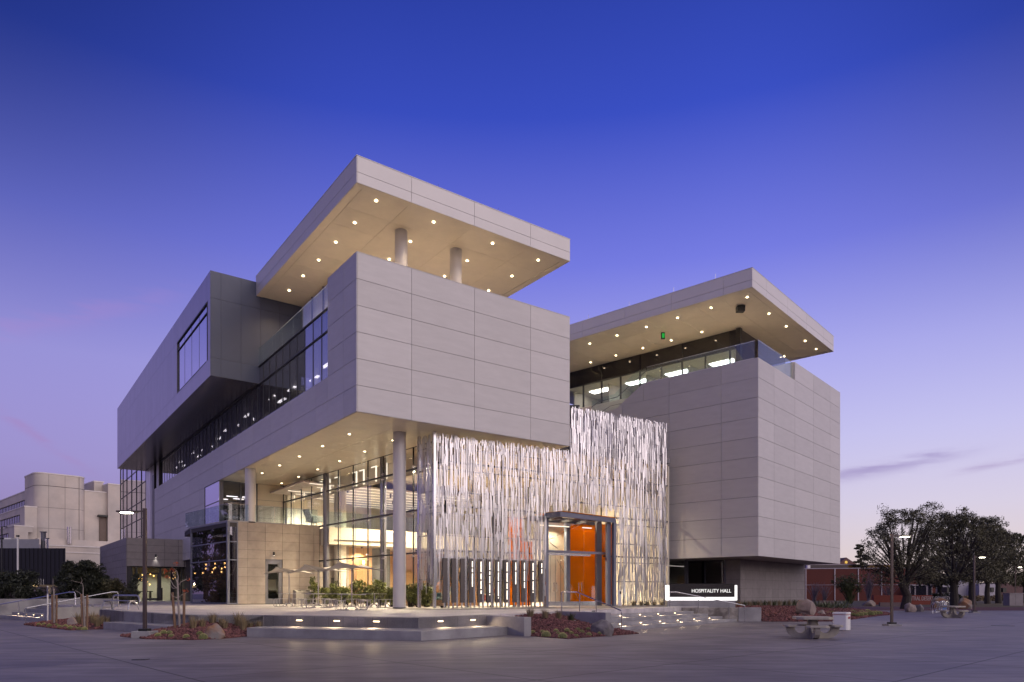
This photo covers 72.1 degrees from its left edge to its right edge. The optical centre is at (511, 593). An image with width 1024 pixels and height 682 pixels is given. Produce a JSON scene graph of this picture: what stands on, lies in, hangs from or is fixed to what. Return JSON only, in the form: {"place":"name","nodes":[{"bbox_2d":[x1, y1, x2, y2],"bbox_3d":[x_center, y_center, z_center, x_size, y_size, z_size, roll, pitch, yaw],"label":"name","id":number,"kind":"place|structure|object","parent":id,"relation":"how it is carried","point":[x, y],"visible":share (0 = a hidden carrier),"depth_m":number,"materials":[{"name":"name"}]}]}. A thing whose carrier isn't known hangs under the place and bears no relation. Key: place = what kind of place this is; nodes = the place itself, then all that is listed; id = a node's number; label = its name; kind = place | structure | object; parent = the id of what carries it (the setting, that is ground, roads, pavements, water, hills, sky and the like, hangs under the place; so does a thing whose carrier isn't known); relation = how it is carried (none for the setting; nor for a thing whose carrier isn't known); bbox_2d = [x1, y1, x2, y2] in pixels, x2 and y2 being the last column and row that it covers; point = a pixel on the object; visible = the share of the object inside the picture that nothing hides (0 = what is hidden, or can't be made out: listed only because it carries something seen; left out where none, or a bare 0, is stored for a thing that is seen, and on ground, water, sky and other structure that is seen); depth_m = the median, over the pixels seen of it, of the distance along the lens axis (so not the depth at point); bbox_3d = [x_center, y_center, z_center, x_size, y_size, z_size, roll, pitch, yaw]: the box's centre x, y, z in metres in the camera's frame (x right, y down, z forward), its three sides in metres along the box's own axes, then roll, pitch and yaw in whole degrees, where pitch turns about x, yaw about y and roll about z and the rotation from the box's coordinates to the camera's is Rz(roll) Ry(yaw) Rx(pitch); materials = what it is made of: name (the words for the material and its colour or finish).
{"place":"outdoors","nodes":[
{"label":"outdoors","id":0,"kind":"place"},
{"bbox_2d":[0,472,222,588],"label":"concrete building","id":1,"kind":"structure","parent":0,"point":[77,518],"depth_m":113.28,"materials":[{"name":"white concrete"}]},
{"bbox_2d":[0,515,18,527],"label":"ribbon window","id":2,"kind":"structure","parent":1,"relation":"in","point":[14,518],"depth_m":117.17,"materials":[{"name":"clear glass"}]},
{"bbox_2d":[0,610,1023,681],"bbox_3d":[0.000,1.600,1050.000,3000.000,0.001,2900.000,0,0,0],"label":"plaza","id":3,"kind":"structure","parent":0,"point":[927,646],"depth_m":17.85,"materials":[{"name":"concrete"}]},
{"bbox_2d":[1,526,6,598],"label":"light pole","id":4,"kind":"object","parent":3,"relation":"on","point":[2,552],"visible":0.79,"depth_m":50.00,"materials":[{"name":"black metal"}]},
{"bbox_2d":[0,615,43,621],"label":"stair step","id":5,"kind":"object","parent":3,"relation":"on","point":[28,618],"visible":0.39,"depth_m":42.35,"materials":[{"name":"concrete"}]},
{"bbox_2d":[12,612,43,616],"bbox_3d":[-31.651,1.310,45.400,16.740,0.220,0.620,0,0,42],"label":"stair step","id":6,"kind":"object","parent":5,"relation":"on","point":[28,614],"visible":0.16,"depth_m":43.40,"materials":[{"name":"concrete"}]},
{"bbox_2d":[0,531,66,598],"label":"black building","id":7,"kind":"structure","parent":3,"relation":"on","point":[45,561],"depth_m":70.00,"materials":[{"name":"metal"}]},
{"bbox_2d":[0,598,117,614],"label":"planter wall","id":8,"kind":"structure","parent":3,"relation":"on","point":[8,609],"depth_m":46.25,"materials":[{"name":"concrete"}]},
{"bbox_2d":[28,624,102,629],"bbox_3d":[-22.262,1.305,35.837,5.684,0.650,12.098,0,0,-14],"label":"gravel bed","id":9,"kind":"object","parent":3,"relation":"on","point":[92,627],"visible":0.09,"depth_m":31.79,"materials":[{"name":"brown gravel"}]},
{"bbox_2d":[24,615,102,629],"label":"plants","id":10,"kind":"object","parent":9,"relation":"on","point":[61,622],"depth_m":33.53,"materials":[{"name":"green plant"}]},
{"bbox_2d":[25,592,118,622],"bbox_3d":[-23.291,0.748,37.372,4.296,1.704,0.154,0,0,-44],"label":"handrail","id":11,"kind":"object","parent":9,"relation":"on","point":[68,600],"visible":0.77,"depth_m":37.30,"materials":[{"name":"silver metal"}]},
{"bbox_2d":[44,606,124,620],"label":"planter wall","id":12,"kind":"structure","parent":3,"relation":"on","point":[66,612],"depth_m":39.00,"materials":[{"name":"concrete"}]},
{"bbox_2d":[103,621,176,630],"bbox_3d":[-15.275,1.448,29.550,7.137,0.345,0.916,0,0,40],"label":"seat step","id":13,"kind":"object","parent":3,"relation":"on","point":[126,626],"visible":0.51,"depth_m":29.84,"materials":[{"name":"concrete"}]},
{"bbox_2d":[120,621,256,639],"bbox_3d":[-12.215,1.363,25.910,4.770,0.533,3.620,0,0,0],"label":"gravel bed","id":14,"kind":"object","parent":3,"relation":"on","point":[197,635],"visible":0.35,"depth_m":25.16,"materials":[{"name":"plant"}]},
{"bbox_2d":[116,508,157,638],"bbox_3d":[-13.517,-0.720,25.300,1.275,4.680,0.650,0,0,0],"label":"street lamp","id":15,"kind":"object","parent":14,"relation":"on","point":[145,631],"visible":0.89,"depth_m":25.25,"materials":[{"name":"metal"}]},
{"bbox_2d":[171,592,175,627],"bbox_3d":[-12.637,0.728,26.300,0.213,1.548,0.100,0,0,0],"label":"tree stake","id":16,"kind":"object","parent":14,"relation":"on","point":[173,611],"visible":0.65,"depth_m":26.26,"materials":[{"name":"brown wood"}]},
{"bbox_2d":[164,561,189,626],"bbox_3d":[-12.511,0.138,26.279,0.975,2.698,0.523,0,0,24],"label":"young tree","id":17,"kind":"object","parent":14,"relation":"on","point":[178,605],"visible":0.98,"depth_m":26.28,"materials":[{"name":"brown plant"}]},
{"bbox_2d":[204,623,224,638],"bbox_3d":[-10.531,1.432,24.745,0.639,0.788,0.673,0,0,-45],"label":"boulder","id":18,"kind":"object","parent":14,"relation":"on","point":[214,630],"visible":0.82,"depth_m":24.59,"materials":[{"name":"beige stone"}]},
{"bbox_2d":[99,609,490,628],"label":"retaining wall","id":19,"kind":"structure","parent":3,"relation":"on","point":[392,624],"depth_m":27.17,"materials":[{"name":"concrete"}]},
{"bbox_2d":[247,625,506,640],"bbox_3d":[-4.982,1.448,26.074,9.716,0.345,4.561,0,0,0],"label":"seat step","id":20,"kind":"object","parent":3,"relation":"on","point":[414,634],"visible":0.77,"depth_m":25.11,"materials":[{"name":"concrete"}]},
{"bbox_2d":[48,601,708,628],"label":"terrace","id":21,"kind":"structure","parent":3,"relation":"on","point":[224,609],"depth_m":32.06,"materials":[{"name":"grey concrete"}]},
{"bbox_2d":[101,595,140,609],"bbox_3d":[-19.239,0.428,34.639,2.026,0.746,0.739,0,0,20],"label":"bench","id":22,"kind":"object","parent":21,"relation":"on","point":[130,601],"visible":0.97,"depth_m":34.57,"materials":[{"name":"metal"}]},
{"bbox_2d":[125,573,142,603],"bbox_3d":[-25.220,-0.329,46.986,1.050,2.190,1.189,0,0,0],"label":"leafy shrub","id":23,"kind":"object","parent":21,"relation":"on","point":[133,583],"visible":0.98,"depth_m":46.82,"materials":[{"name":"green plant"}]},
{"bbox_2d":[273,574,304,606],"bbox_3d":[-12.988,-0.243,41.000,1.754,1.993,1.754,0,0,2],"label":"cafe table","id":24,"kind":"object","parent":21,"relation":"on","point":[289,593],"visible":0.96,"depth_m":40.92,"materials":[{"name":"grey metal"}]},
{"bbox_2d":[264,567,314,573],"bbox_3d":[-12.988,-1.320,41.000,2.263,0.367,2.263,0,0,-36],"label":"patio umbrella","id":25,"kind":"object","parent":24,"relation":"on","point":[278,570],"visible":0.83,"depth_m":40.73,"materials":[{"name":"fabric"}]},
{"bbox_2d":[293,590,310,603],"bbox_3d":[-14.343,0.241,48.216,1.160,0.980,0.606,0,0,-38],"label":"recycling bin","id":26,"kind":"object","parent":21,"relation":"on","point":[297,601],"visible":0.75,"depth_m":47.90,"materials":[{"name":"grey plastic"}]},
{"bbox_2d":[296,593,330,605],"bbox_3d":[-12.077,0.367,42.800,1.754,0.758,1.754,0,0,5],"label":"cafe table","id":27,"kind":"object","parent":21,"relation":"on","point":[310,603],"visible":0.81,"depth_m":42.52,"materials":[{"name":"grey metal"}]},
{"bbox_2d":[307,576,320,603],"bbox_3d":[-13.583,-0.230,48.233,1.213,1.965,1.098,0,0,0],"label":"bamboo shrub","id":28,"kind":"object","parent":21,"relation":"on","point":[313,586],"visible":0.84,"depth_m":48.13,"materials":[{"name":"green plant"}]},
{"bbox_2d":[299,572,336,607],"bbox_3d":[-10.272,-0.229,37.300,1.754,1.993,1.754,0,0,-4],"label":"cafe table","id":29,"kind":"object","parent":21,"relation":"on","point":[318,599],"visible":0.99,"depth_m":37.22,"materials":[{"name":"grey metal"}]},
{"bbox_2d":[292,564,345,571],"bbox_3d":[-10.272,-1.305,37.300,2.263,0.367,2.263,0,0,-36],"label":"patio umbrella","id":30,"kind":"object","parent":29,"relation":"on","point":[305,567],"visible":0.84,"depth_m":37.02,"materials":[{"name":"fabric"}]},
{"bbox_2d":[319,587,329,604],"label":"bamboo shrub","id":31,"kind":"object","parent":21,"relation":"on","point":[324,590],"visible":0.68,"depth_m":46.78,"materials":[{"name":"green plant"}]},
{"bbox_2d":[326,581,343,604],"bbox_3d":[-11.515,-0.053,45.773,1.141,1.614,1.112,0,0,0],"label":"bamboo shrub","id":32,"kind":"object","parent":21,"relation":"on","point":[334,588],"visible":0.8,"depth_m":45.61,"materials":[{"name":"green plant"}]},
{"bbox_2d":[337,586,354,604],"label":"bamboo shrub","id":33,"kind":"object","parent":21,"relation":"on","point":[343,589],"visible":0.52,"depth_m":44.33,"materials":[{"name":"green plant"}]},
{"bbox_2d":[334,571,370,609],"bbox_3d":[-7.723,-0.201,33.900,1.754,1.993,1.754,0,0,-9],"label":"cafe table","id":34,"kind":"object","parent":21,"relation":"on","point":[351,594],"visible":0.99,"depth_m":33.87,"materials":[{"name":"grey metal"}]},
{"bbox_2d":[321,562,382,570],"bbox_3d":[-7.723,-1.277,33.900,2.263,0.367,2.263,0,0,-36],"label":"patio umbrella","id":35,"kind":"object","parent":34,"relation":"on","point":[339,565],"visible":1,"depth_m":33.57,"materials":[{"name":"fabric"}]},
{"bbox_2d":[346,579,363,605],"bbox_3d":[-9.484,-0.073,43.363,1.258,1.686,1.326,0,0,-41],"label":"bamboo shrub","id":36,"kind":"object","parent":21,"relation":"on","point":[356,587],"visible":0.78,"depth_m":43.36,"materials":[{"name":"green plant"}]},
{"bbox_2d":[357,581,375,605],"bbox_3d":[-8.749,0.011,42.274,1.163,1.531,1.322,0,0,0],"label":"bamboo shrub","id":37,"kind":"object","parent":21,"relation":"on","point":[365,590],"visible":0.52,"depth_m":42.06,"materials":[{"name":"green plant"}]},
{"bbox_2d":[355,594,392,607],"bbox_3d":[-7.432,0.386,38.000,1.754,0.758,1.754,0,0,5],"label":"cafe table","id":38,"kind":"object","parent":21,"relation":"on","point":[374,602],"visible":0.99,"depth_m":37.69,"materials":[{"name":"grey metal"}]},
{"bbox_2d":[367,579,386,605],"bbox_3d":[-7.793,-0.064,41.291,1.411,1.688,1.248,0,0,0],"label":"bamboo shrub","id":39,"kind":"object","parent":21,"relation":"on","point":[378,587],"visible":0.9,"depth_m":41.14,"materials":[{"name":"green plant"}]},
{"bbox_2d":[382,587,392,606],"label":"bamboo shrub","id":40,"kind":"object","parent":21,"relation":"on","point":[388,593],"visible":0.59,"depth_m":40.02,"materials":[{"name":"green plant"}]},
{"bbox_2d":[406,583,416,606],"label":"bamboo shrub","id":41,"kind":"object","parent":21,"relation":"on","point":[408,591],"visible":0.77,"depth_m":39.26,"materials":[{"name":"green plant"}]},
{"bbox_2d":[408,582,430,606],"bbox_3d":[-5.180,0.071,39.382,1.250,1.452,1.329,0,0,0],"label":"bamboo shrub","id":42,"kind":"object","parent":21,"relation":"on","point":[415,592],"visible":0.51,"depth_m":39.23,"materials":[{"name":"green plant"}]},
{"bbox_2d":[421,586,432,606],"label":"bamboo shrub","id":43,"kind":"object","parent":21,"relation":"on","point":[425,595],"visible":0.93,"depth_m":39.20,"materials":[{"name":"green plant"}]},
{"bbox_2d":[100,154,839,607],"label":"campus building","id":44,"kind":"structure","parent":21,"relation":"on","point":[434,430],"depth_m":44.16,"materials":[{"name":"white paint"}]},
{"bbox_2d":[152,475,153,538],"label":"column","id":45,"kind":"structure","parent":44,"relation":"in","point":[152,475],"depth_m":73.65,"materials":[{"name":"grey metal"}]},
{"bbox_2d":[131,566,183,600],"bbox_3d":[-30.158,-0.855,62.286,7.125,3.010,0.238,0,0,-31],"label":"window","id":46,"kind":"structure","parent":44,"relation":"in","point":[158,598],"depth_m":61.68,"materials":[{"name":"black metal"}]},
{"bbox_2d":[177,303,206,392],"bbox_3d":[-21.632,-16.350,47.559,0.180,3.740,8.660,0,0,-36],"label":"window","id":47,"kind":"structure","parent":44,"relation":"in","point":[192,345],"depth_m":47.39,"materials":[{"name":"blue glass"}]},
{"bbox_2d":[204,480,218,523],"bbox_3d":[-23.062,-6.610,54.047,0.080,3.620,4.360,0,0,-36],"label":"window","id":48,"kind":"structure","parent":44,"relation":"in","point":[211,492],"depth_m":54.08,"materials":[{"name":"clear glass"}]},
{"bbox_2d":[190,521,237,603],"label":"window","id":49,"kind":"structure","parent":44,"relation":"in","point":[227,541],"depth_m":46.46,"materials":[{"name":"grey metal"}]},
{"bbox_2d":[219,480,256,521],"bbox_3d":[-20.646,-6.610,53.113,2.760,3.580,0.130,0,0,-36],"label":"window","id":50,"kind":"structure","parent":44,"relation":"in","point":[221,501],"depth_m":52.36,"materials":[{"name":"grey metal"}]},
{"bbox_2d":[160,307,327,484],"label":"window","id":51,"kind":"structure","parent":44,"relation":"in","point":[219,431],"depth_m":51.50,"materials":[{"name":"black glass"}]},
{"bbox_2d":[265,559,281,603],"bbox_3d":[-16.235,-0.815,47.984,1.140,3.030,0.188,0,0,-38],"label":"door","id":52,"kind":"structure","parent":44,"relation":"in","point":[267,561],"depth_m":47.99,"materials":[{"name":"grey glass"}]},
{"bbox_2d":[303,509,322,527],"bbox_3d":[-14.572,-5.470,51.449,1.000,1.304,1.210,0,0,42],"label":"lounge chair","id":53,"kind":"object","parent":44,"relation":"on","point":[309,516],"visible":0.88,"depth_m":51.17,"materials":[{"name":"grey fabric"}]},
{"bbox_2d":[549,519,595,605],"bbox_3d":[3.801,-1.785,41.818,4.779,5.030,0.138,0,0,-32],"label":"entrance door","id":54,"kind":"structure","parent":44,"relation":"in","point":[556,603],"depth_m":41.65,"materials":[{"name":"orange glass"}]},
{"bbox_2d":[570,327,741,406],"bbox_3d":[9.587,-16.790,56.350,18.220,4.380,0.350,0,0,42],"label":"window","id":55,"kind":"structure","parent":44,"relation":"in","point":[738,348],"depth_m":53.37,"materials":[{"name":"black metal"}]},
{"bbox_2d":[570,330,784,386],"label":"glass railing","id":56,"kind":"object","parent":44,"relation":"in","point":[754,349],"depth_m":54.32,"materials":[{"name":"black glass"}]},
{"bbox_2d":[389,604,666,609],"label":"entry path","id":57,"kind":"structure","parent":21,"relation":"on","point":[565,607],"depth_m":38.28,"materials":[{"name":"grey concrete"}]},
{"bbox_2d":[665,584,736,606],"bbox_3d":[11.064,0.165,41.202,4.119,1.470,0.497,0,0,0],"label":"monument sign","id":58,"kind":"object","parent":21,"relation":"on","point":[726,592],"visible":0.99,"depth_m":40.97,"materials":[{"name":"metal"}]},
{"bbox_2d":[486,615,530,635],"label":"planter wall","id":59,"kind":"structure","parent":3,"relation":"on","point":[517,626],"depth_m":26.72,"materials":[{"name":"concrete"}]},
{"bbox_2d":[515,613,638,638],"bbox_3d":[2.055,1.270,28.373,4.946,0.720,5.436,0,0,44],"label":"gravel bed","id":60,"kind":"object","parent":3,"relation":"on","point":[540,619],"visible":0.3,"depth_m":26.92,"materials":[{"name":"plant"}]},
{"bbox_2d":[591,620,613,635],"bbox_3d":[3.478,1.361,26.608,0.742,0.750,0.711,0,0,-41],"label":"boulder","id":61,"kind":"object","parent":60,"relation":"on","point":[604,627],"visible":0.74,"depth_m":26.42,"materials":[{"name":"grey stone"}]},
{"bbox_2d":[555,611,610,623],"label":"planter wall","id":62,"kind":"structure","parent":3,"relation":"on","point":[591,617],"depth_m":30.03,"materials":[{"name":"concrete"}]},
{"bbox_2d":[561,591,621,628],"bbox_3d":[3.281,0.752,30.666,3.143,1.696,0.598,0,0,39],"label":"handrail","id":63,"kind":"object","parent":62,"relation":"on","point":[591,598],"visible":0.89,"depth_m":30.75,"materials":[{"name":"silver metal"}]},
{"bbox_2d":[613,619,736,629],"bbox_3d":[8.168,1.540,35.208,0.832,0.179,13.901,0,0,39],"label":"stair step","id":64,"kind":"object","parent":3,"relation":"on","point":[646,626],"visible":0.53,"depth_m":34.15,"materials":[{"name":"concrete"}]},
{"bbox_2d":[611,616,721,625],"bbox_3d":[7.561,1.387,35.472,0.832,0.169,13.219,0,0,39],"label":"stair step","id":65,"kind":"object","parent":64,"relation":"on","point":[636,622],"visible":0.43,"depth_m":35.08,"materials":[{"name":"concrete"}]},
{"bbox_2d":[611,614,707,621],"bbox_3d":[6.954,1.238,35.736,0.832,0.169,12.538,0,0,39],"label":"stair step","id":66,"kind":"object","parent":65,"relation":"on","point":[617,619],"visible":0.46,"depth_m":35.45,"materials":[{"name":"concrete"}]},
{"bbox_2d":[611,611,693,617],"bbox_3d":[6.346,1.089,36.000,0.832,0.169,11.856,0,0,39],"label":"stair step","id":67,"kind":"object","parent":66,"relation":"on","point":[649,614],"visible":0.53,"depth_m":36.50,"materials":[{"name":"concrete"}]},
{"bbox_2d":[669,592,744,621],"bbox_3d":[11.115,0.748,40.133,4.224,1.705,0.208,0,0,5],"label":"handrail","id":68,"kind":"object","parent":3,"relation":"on","point":[708,598],"visible":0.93,"depth_m":40.08,"materials":[{"name":"silver metal"}]},
{"bbox_2d":[682,607,737,620],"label":"planter wall","id":69,"kind":"structure","parent":3,"relation":"on","point":[728,612],"depth_m":40.35,"materials":[{"name":"concrete"}]},
{"bbox_2d":[737,607,760,620],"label":"planter wall","id":70,"kind":"structure","parent":3,"relation":"on","point":[752,613],"depth_m":40.34,"materials":[{"name":"concrete"}]},
{"bbox_2d":[735,605,889,621],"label":"gravel","id":71,"kind":"structure","parent":3,"relation":"on","point":[789,612],"depth_m":45.15,"materials":[{"name":"red gravel"}]},
{"bbox_2d":[796,599,815,614],"bbox_3d":[18.036,0.925,43.178,1.026,1.217,1.094,0,0,41],"label":"boulder","id":72,"kind":"object","parent":71,"relation":"on","point":[806,606],"visible":0.84,"depth_m":42.77,"materials":[{"name":"beige stone"}]},
{"bbox_2d":[782,616,843,638],"bbox_3d":[10.786,1.215,25.262,1.779,0.770,1.779,0,0,-33],"label":"picnic table","id":73,"kind":"object","parent":3,"relation":"on","point":[812,629],"visible":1,"depth_m":25.08,"materials":[{"name":"concrete"}]},
{"bbox_2d":[832,612,850,629],"bbox_3d":[14.268,1.195,30.457,0.630,0.770,0.670,0,0,38],"label":"litter bin","id":74,"kind":"object","parent":3,"relation":"on","point":[842,618],"visible":0.96,"depth_m":30.19,"materials":[{"name":"white paint"}]},
{"bbox_2d":[882,534,912,625],"bbox_3d":[19.098,-0.670,34.800,1.275,4.580,0.650,0,0,0],"label":"street lamp","id":75,"kind":"object","parent":3,"relation":"on","point":[891,623],"visible":0.95,"depth_m":34.74,"materials":[{"name":"metal"}]},
{"bbox_2d":[852,607,1023,609],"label":"gravel bed","id":76,"kind":"object","parent":3,"relation":"on","point":[976,608],"visible":0.24,"depth_m":73.82,"materials":[{"name":"brown gravel"}]},
{"bbox_2d":[856,500,952,608],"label":"shade tree","id":77,"kind":"object","parent":76,"relation":"on","point":[908,577],"visible":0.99,"depth_m":71.37,"materials":[{"name":"green plant"}]},
{"bbox_2d":[937,606,968,617],"bbox_3d":[29.376,1.215,46.904,1.779,0.770,1.779,0,0,31],"label":"picnic table","id":78,"kind":"object","parent":3,"relation":"on","point":[952,610],"visible":0.99,"depth_m":46.66,"materials":[{"name":"concrete"}]},
{"bbox_2d":[968,556,984,612],"bbox_3d":[38.760,-0.765,58.500,1.275,4.770,0.650,0,0,0],"label":"street lamp","id":79,"kind":"object","parent":3,"relation":"on","point":[973,611],"visible":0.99,"depth_m":58.45,"materials":[{"name":"metal"}]},
{"bbox_2d":[0,0,1023,582],"label":"sky","id":80,"kind":"structure","parent":0,"point":[865,158],"materials":[{"name":"blue"}]},
{"bbox_2d":[816,600,1023,606],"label":"dry ground","id":81,"kind":"structure","parent":0,"point":[979,603],"depth_m":92.64,"materials":[{"name":"brown soil"}]},
{"bbox_2d":[807,583,823,602],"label":"bare shrub","id":82,"kind":"object","parent":81,"relation":"on","point":[814,593],"visible":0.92,"depth_m":109.81,"materials":[{"name":"plant"}]},
{"bbox_2d":[830,572,869,603],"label":"desert shrub","id":83,"kind":"object","parent":81,"relation":"on","point":[846,586],"visible":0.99,"depth_m":91.53,"materials":[{"name":"green plant"}]},
{"bbox_2d":[805,564,903,567],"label":"ochre building","id":84,"kind":"structure","parent":81,"relation":"on","point":[830,566],"depth_m":171.00,"materials":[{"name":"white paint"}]},
{"bbox_2d":[852,544,870,567],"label":"pine tree","id":85,"kind":"object","parent":81,"relation":"on","point":[856,556],"visible":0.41,"depth_m":174.49,"materials":[{"name":"green plant"}]},
{"bbox_2d":[858,571,877,600],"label":"bare shrub","id":86,"kind":"object","parent":81,"relation":"on","point":[869,589],"visible":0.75,"depth_m":107.94,"materials":[{"name":"plant"}]},
{"bbox_2d":[804,567,935,600],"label":"red building","id":87,"kind":"structure","parent":81,"relation":"on","point":[818,576],"depth_m":154.76,"materials":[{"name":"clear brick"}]},
{"bbox_2d":[915,585,926,594],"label":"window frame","id":88,"kind":"structure","parent":87,"relation":"in","point":[918,591],"depth_m":149.75,"materials":[{"name":"grey metal"}]},
{"bbox_2d":[872,595,949,604],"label":"sign wall","id":89,"kind":"structure","parent":81,"relation":"on","point":[917,599],"depth_m":100.00,"materials":[{"name":"red brick"}]},
{"bbox_2d":[916,557,960,597],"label":"shade tree","id":90,"kind":"object","parent":81,"relation":"on","point":[938,587],"visible":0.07,"depth_m":124.66,"materials":[{"name":"green plant"}]},
{"bbox_2d":[904,506,1015,605],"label":"shade tree","id":91,"kind":"object","parent":81,"relation":"on","point":[953,524],"visible":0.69,"depth_m":86.67,"materials":[{"name":"green plant"}]},
{"bbox_2d":[958,598,971,608],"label":"boulder","id":92,"kind":"object","parent":81,"relation":"on","point":[966,602],"visible":0.66,"depth_m":71.54,"materials":[{"name":"brown stone"}]},
{"bbox_2d":[935,515,1016,604],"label":"shade tree","id":93,"kind":"object","parent":81,"relation":"on","point":[991,532],"visible":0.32,"depth_m":98.23,"materials":[{"name":"green plant"}]},
{"bbox_2d":[936,580,1022,595],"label":"white building","id":94,"kind":"structure","parent":81,"relation":"on","point":[979,590],"depth_m":190.00,"materials":[{"name":"paint"}]},
{"bbox_2d":[949,518,1023,603],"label":"shade tree","id":95,"kind":"object","parent":81,"relation":"on","point":[987,599],"visible":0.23,"depth_m":106.41,"materials":[{"name":"green plant"}]},
{"bbox_2d":[972,521,1023,602],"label":"shade tree","id":96,"kind":"object","parent":81,"relation":"on","point":[998,597],"visible":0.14,"depth_m":111.52,"materials":[{"name":"green plant"}]},
{"bbox_2d":[995,532,1023,602],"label":"shade tree","id":97,"kind":"object","parent":81,"relation":"on","point":[1021,536],"visible":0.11,"depth_m":117.51,"materials":[{"name":"green plant"}]},
{"bbox_2d":[1002,593,1023,605],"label":"utility box","id":98,"kind":"object","parent":81,"relation":"on","point":[1012,599],"visible":1,"depth_m":91.40,"materials":[{"name":"paint"}]},
{"label":"dry ground","id":99,"kind":"structure","parent":0,"visible":0},
{"bbox_2d":[0,569,46,598],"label":"leafy shrub","id":100,"kind":"object","parent":99,"relation":"on","point":[17,584],"visible":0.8,"depth_m":49.60,"materials":[{"name":"green plant"}]},
{"bbox_2d":[48,574,80,598],"bbox_3d":[-31.852,-0.199,50.509,2.579,3.243,3.046,0,0,0],"label":"leafy tree","id":101,"kind":"object","parent":99,"relation":"on","point":[57,580],"visible":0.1,"depth_m":49.58,"materials":[{"name":"green plant"}]},
{"bbox_2d":[55,559,108,598],"bbox_3d":[-30.366,-0.523,50.138,3.642,3.891,3.292,0,0,0],"label":"leafy tree","id":102,"kind":"object","parent":99,"relation":"on","point":[69,572],"visible":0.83,"depth_m":49.30,"materials":[{"name":"green plant"}]},
{"bbox_2d":[78,567,115,597],"bbox_3d":[-30.255,-0.264,51.000,2.990,3.358,2.492,0,0,43],"label":"leafy tree","id":103,"kind":"object","parent":99,"relation":"on","point":[105,576],"visible":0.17,"depth_m":50.53,"materials":[{"name":"green plant"}]},
{"bbox_2d":[96,578,138,603],"bbox_3d":[-28.915,0.078,51.132,3.290,2.490,3.024,0,0,-14],"label":"leafy shrub","id":104,"kind":"object","parent":99,"relation":"on","point":[113,586],"visible":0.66,"depth_m":50.64,"materials":[{"name":"green plant"}]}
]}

